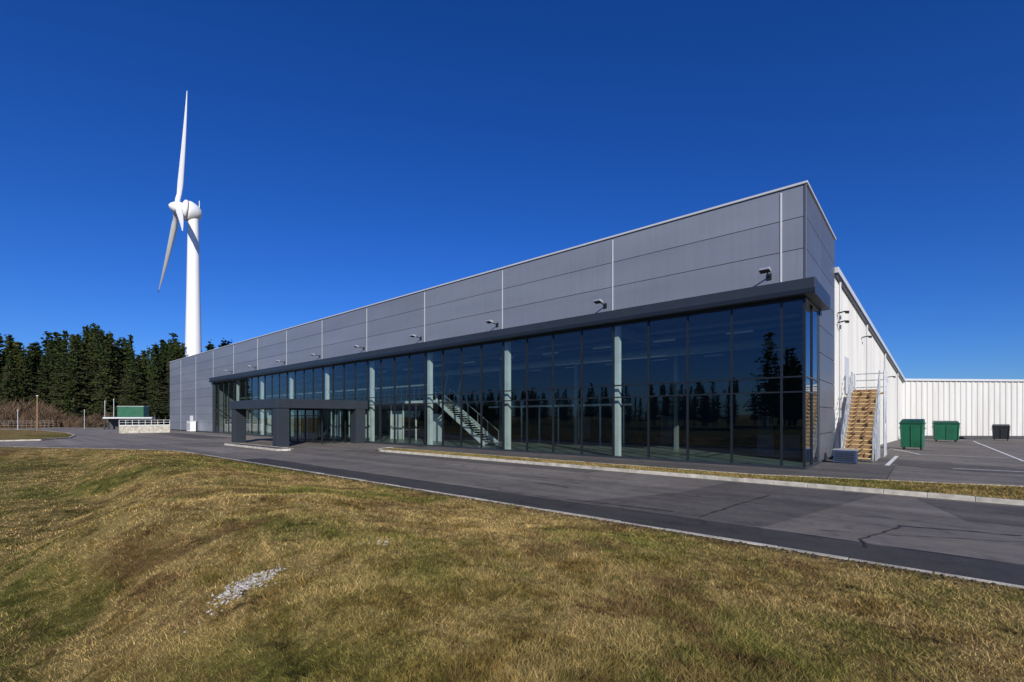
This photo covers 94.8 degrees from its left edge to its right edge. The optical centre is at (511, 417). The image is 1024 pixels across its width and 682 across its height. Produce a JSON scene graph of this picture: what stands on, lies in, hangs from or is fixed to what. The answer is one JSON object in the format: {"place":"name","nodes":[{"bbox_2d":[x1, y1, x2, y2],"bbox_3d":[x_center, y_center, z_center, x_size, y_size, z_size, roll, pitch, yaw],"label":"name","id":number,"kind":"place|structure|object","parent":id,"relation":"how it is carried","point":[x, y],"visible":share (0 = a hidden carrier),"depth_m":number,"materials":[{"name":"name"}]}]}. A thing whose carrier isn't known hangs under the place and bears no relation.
{"place":"outdoors","nodes":[
{"label":"outdoors","id":0,"kind":"place"},
{"bbox_2d":[289,408,345,443],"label":"entrance doors","id":1,"kind":"structure","parent":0,"point":[312,415],"depth_m":39.45,"materials":[{"name":"black metal"}]},
{"bbox_2d":[0,418,1023,681],"bbox_3d":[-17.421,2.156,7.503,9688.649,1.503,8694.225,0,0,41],"label":"ground","id":2,"kind":"structure","parent":0,"point":[12,456],"depth_m":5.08,"materials":[{"name":"green plant"}]},
{"bbox_2d":[1,420,53,427],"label":"wire fence","id":3,"kind":"object","parent":2,"relation":"on","point":[8,425],"visible":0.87,"depth_m":94.09,"materials":[{"name":"metal"}]},
{"bbox_2d":[0,429,72,439],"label":"grass island","id":4,"kind":"structure","parent":2,"relation":"on","point":[19,434],"depth_m":54.97,"materials":[{"name":"green plant"}]},
{"bbox_2d":[0,429,75,440],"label":"kerb","id":5,"kind":"structure","parent":2,"relation":"on","point":[39,439],"depth_m":43.19,"materials":[{"name":"concrete"}]},
{"bbox_2d":[0,397,114,427],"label":"scrub thicket","id":6,"kind":"object","parent":2,"relation":"on","point":[46,413],"visible":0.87,"depth_m":100.07,"materials":[{"name":"brown plant"}]},
{"bbox_2d":[0,323,231,424],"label":"distant pine woodland","id":7,"kind":"object","parent":2,"relation":"on","point":[93,371],"visible":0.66,"depth_m":116.35,"materials":[{"name":"green plant"}]},
{"bbox_2d":[0,424,272,446],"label":"access yard","id":8,"kind":"structure","parent":2,"relation":"on","point":[90,436],"depth_m":44.77,"materials":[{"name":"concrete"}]},
{"bbox_2d":[36,395,37,429],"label":"marker post","id":9,"kind":"object","parent":8,"relation":"on","point":[37,414],"visible":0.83,"depth_m":74.95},
{"bbox_2d":[103,417,154,429],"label":"loading shelter","id":10,"kind":"object","parent":8,"relation":"on","point":[113,423],"visible":0.71,"depth_m":84.13,"materials":[{"name":"metal"}]},
{"bbox_2d":[117,406,148,416],"bbox_3d":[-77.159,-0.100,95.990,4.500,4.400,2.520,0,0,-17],"label":"green container","id":11,"kind":"object","parent":8,"relation":"on","point":[132,411],"visible":0.61,"depth_m":94.94,"materials":[{"name":"metal"}]},
{"bbox_2d":[119,420,169,432],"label":"concrete wall","id":12,"kind":"structure","parent":8,"relation":"on","point":[151,428],"depth_m":63.78,"materials":[{"name":"white paint"}]},
{"bbox_2d":[158,93,201,356],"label":"wind turbine","id":13,"kind":"object","parent":2,"relation":"on","point":[190,212],"visible":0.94,"depth_m":148.52,"materials":[{"name":"metal"}]},
{"bbox_2d":[224,443,293,450],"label":"kerb","id":14,"kind":"structure","parent":2,"relation":"on","point":[265,448],"depth_m":31.59,"materials":[{"name":"concrete"}]},
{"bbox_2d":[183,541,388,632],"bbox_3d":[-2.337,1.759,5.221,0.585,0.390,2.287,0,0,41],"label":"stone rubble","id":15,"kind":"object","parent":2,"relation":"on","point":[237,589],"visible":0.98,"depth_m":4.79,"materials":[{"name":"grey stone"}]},
{"bbox_2d":[171,302,832,462],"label":"wall backing","id":16,"kind":"object","parent":2,"relation":"on","point":[828,458],"depth_m":66.20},
{"bbox_2d":[170,185,834,460],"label":"cladding panel","id":17,"kind":"structure","parent":16,"relation":"attached to","point":[736,246],"depth_m":24.71,"materials":[{"name":"grey metal"}]},
{"bbox_2d":[224,267,771,372],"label":"floodlights","id":18,"kind":"object","parent":17,"relation":"attached to","point":[767,270],"visible":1,"depth_m":24.06,"materials":[{"name":"metal"}]},
{"bbox_2d":[170,180,835,373],"bbox_3d":[-20.123,-3.645,51.321,91.050,11.190,7.980,0,0,41],"label":"coping","id":19,"kind":"object","parent":16,"relation":"on","point":[806,184],"visible":0.61,"depth_m":23.18,"materials":[{"name":"grey metal"}]},
{"bbox_2d":[209,276,829,469],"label":"fascia","id":20,"kind":"structure","parent":16,"relation":"attached to","point":[813,290],"depth_m":23.97,"materials":[{"name":"metal"}]},
{"bbox_2d":[214,299,818,468],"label":"mullions","id":21,"kind":"object","parent":20,"relation":"attached to","point":[648,384],"visible":0.83,"depth_m":26.51,"materials":[{"name":"metal"}]},
{"bbox_2d":[806,301,816,465],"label":"glazing","id":22,"kind":"structure","parent":21,"relation":"attached to","point":[808,384],"depth_m":19.51,"materials":[{"name":"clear glass"}]},
{"bbox_2d":[216,296,802,466],"bbox_3d":[-17.320,-1.490,54.529,90.200,7.220,15.960,0,0,41],"label":"interior shell","id":23,"kind":"object","parent":2,"relation":"on","point":[709,427],"visible":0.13,"depth_m":37.59},
{"bbox_2d":[405,388,498,444],"bbox_3d":[-5.054,-0.147,37.890,9.579,4.549,1.560,0,0,41],"label":"interior stair","id":24,"kind":"object","parent":23,"relation":"in","point":[467,428],"visible":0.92,"depth_m":36.41,"materials":[{"name":"grey metal"}]},
{"bbox_2d":[236,313,802,455],"bbox_3d":[-8.236,-1.380,46.537,65.400,6.840,15.580,0,0,41],"label":"interior frame","id":25,"kind":"object","parent":23,"relation":"in","point":[766,439],"visible":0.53,"depth_m":34.81,"materials":[{"name":"grey metal"}]},
{"bbox_2d":[277,336,779,390],"bbox_3d":[-8.898,-3.900,43.807,60.000,0.546,0.560,0,0,41],"label":"ventilation duct","id":26,"kind":"object","parent":23,"relation":"on","point":[753,343],"visible":0.8,"depth_m":30.91,"materials":[{"name":"grey metal"}]},
{"bbox_2d":[0,446,1023,587],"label":"kerb","id":27,"kind":"structure","parent":2,"relation":"on","point":[846,558],"depth_m":8.07,"materials":[{"name":"concrete"}]},
{"bbox_2d":[378,447,1023,505],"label":"kerb","id":28,"kind":"structure","parent":2,"relation":"on","point":[909,493],"depth_m":14.85,"materials":[{"name":"concrete"}]},
{"bbox_2d":[382,448,1023,499],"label":"verge","id":29,"kind":"structure","parent":2,"relation":"on","point":[858,484],"depth_m":14.59,"materials":[{"name":"green plant"}]},
{"bbox_2d":[402,448,1022,486],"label":"kerb","id":30,"kind":"structure","parent":2,"relation":"on","point":[764,474],"depth_m":16.24,"materials":[{"name":"concrete"}]},
{"bbox_2d":[840,370,886,462],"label":"external staircase","id":31,"kind":"structure","parent":2,"relation":"on","point":[863,411],"depth_m":24.06,"materials":[{"name":"metal"}]},
{"bbox_2d":[824,439,1023,485],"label":"car park","id":32,"kind":"structure","parent":2,"relation":"on","point":[960,451],"depth_m":23.30,"materials":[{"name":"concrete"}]},
{"bbox_2d":[806,267,904,447],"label":"white warehouse","id":33,"kind":"structure","parent":32,"relation":"on","point":[861,347],"depth_m":29.43,"materials":[{"name":"white metal"}]},
{"bbox_2d":[899,419,926,449],"bbox_3d":[25.994,1.089,30.581,1.100,1.983,1.346,0,0,-44],"label":"waste container","id":34,"kind":"object","parent":32,"relation":"on","point":[912,432],"visible":1,"depth_m":30.25,"materials":[{"name":"green paint"}]},
{"bbox_2d":[858,459,1023,473],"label":"tarmac patch","id":35,"kind":"object","parent":32,"relation":"on","point":[941,465],"visible":0.91,"depth_m":19.92,"materials":[{"name":"grey asphalt"}]},
{"bbox_2d":[931,421,960,441],"bbox_3d":[37.152,1.181,40.350,1.822,1.797,1.300,0,0,38],"label":"waste container","id":36,"kind":"object","parent":32,"relation":"on","point":[945,430],"visible":1,"depth_m":39.95,"materials":[{"name":"green paint"}]},
{"bbox_2d":[885,441,1023,471],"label":"parking marking","id":37,"kind":"object","parent":32,"relation":"on","point":[891,460],"visible":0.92,"depth_m":24.35,"materials":[{"name":"paint"}]},
{"bbox_2d":[991,424,1010,440],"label":"rubbish bin","id":38,"kind":"object","parent":32,"relation":"on","point":[1000,431],"visible":0.99,"depth_m":42.18,"materials":[{"name":"black plastic"}]},
{"bbox_2d":[0,0,1023,417],"label":"sky","id":39,"kind":"structure","parent":0,"point":[341,156],"materials":[{"name":"blue"}]},
{"bbox_2d":[32,430,1023,565],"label":"road","id":40,"kind":"structure","parent":0,"point":[1003,548],"depth_m":13.54,"materials":[{"name":"grey asphalt"}]},
{"bbox_2d":[187,421,195,431],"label":"ventilation cabinet","id":41,"kind":"object","parent":40,"relation":"on","point":[191,426],"visible":0.99,"depth_m":68.06,"materials":[{"name":"white metal"}]},
{"bbox_2d":[227,443,290,448],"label":"kerbed island","id":42,"kind":"structure","parent":40,"relation":"on","point":[259,446],"depth_m":32.27,"materials":[{"name":"grey concrete"}]},
{"bbox_2d":[230,398,367,446],"bbox_3d":[-17.697,0.375,39.070,9.200,3.450,7.280,0,0,41],"label":"entrance canopy","id":43,"kind":"object","parent":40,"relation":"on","point":[279,407],"visible":0.9,"depth_m":37.31,"materials":[{"name":"grey metal"}]},
{"bbox_2d":[153,433,1023,527],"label":"road repair","id":44,"kind":"structure","parent":40,"relation":"on","point":[792,502],"depth_m":11.61,"materials":[{"name":"asphalt"}]},
{"bbox_2d":[211,456,1023,591],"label":"soil edge","id":45,"kind":"object","parent":40,"relation":"on","point":[817,556],"visible":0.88,"depth_m":7.68,"materials":[{"name":"brown soil"}]},
{"bbox_2d":[242,458,1023,585],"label":"road repair","id":46,"kind":"structure","parent":40,"relation":"on","point":[980,569],"depth_m":8.58,"materials":[{"name":"asphalt"}]},
{"bbox_2d":[260,455,1022,564],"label":"road crack","id":47,"kind":"object","parent":40,"relation":"on","point":[865,544],"visible":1,"depth_m":9.10,"materials":[{"name":"black asphalt"}]},
{"bbox_2d":[403,446,893,479],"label":"pavement","id":48,"kind":"structure","parent":0,"point":[847,470],"depth_m":19.69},
{"bbox_2d":[832,448,858,463],"bbox_3d":[15.070,1.755,21.280,0.910,0.650,0.760,0,0,41],"label":"condenser unit","id":49,"kind":"object","parent":48,"relation":"on","point":[845,455],"visible":0.96,"depth_m":21.02,"materials":[{"name":"blue metal"}]},
{"bbox_2d":[902,379,1023,438],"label":"storage building","id":50,"kind":"structure","parent":0,"point":[976,408],"depth_m":45.69,"materials":[{"name":"white metal"}]}
]}

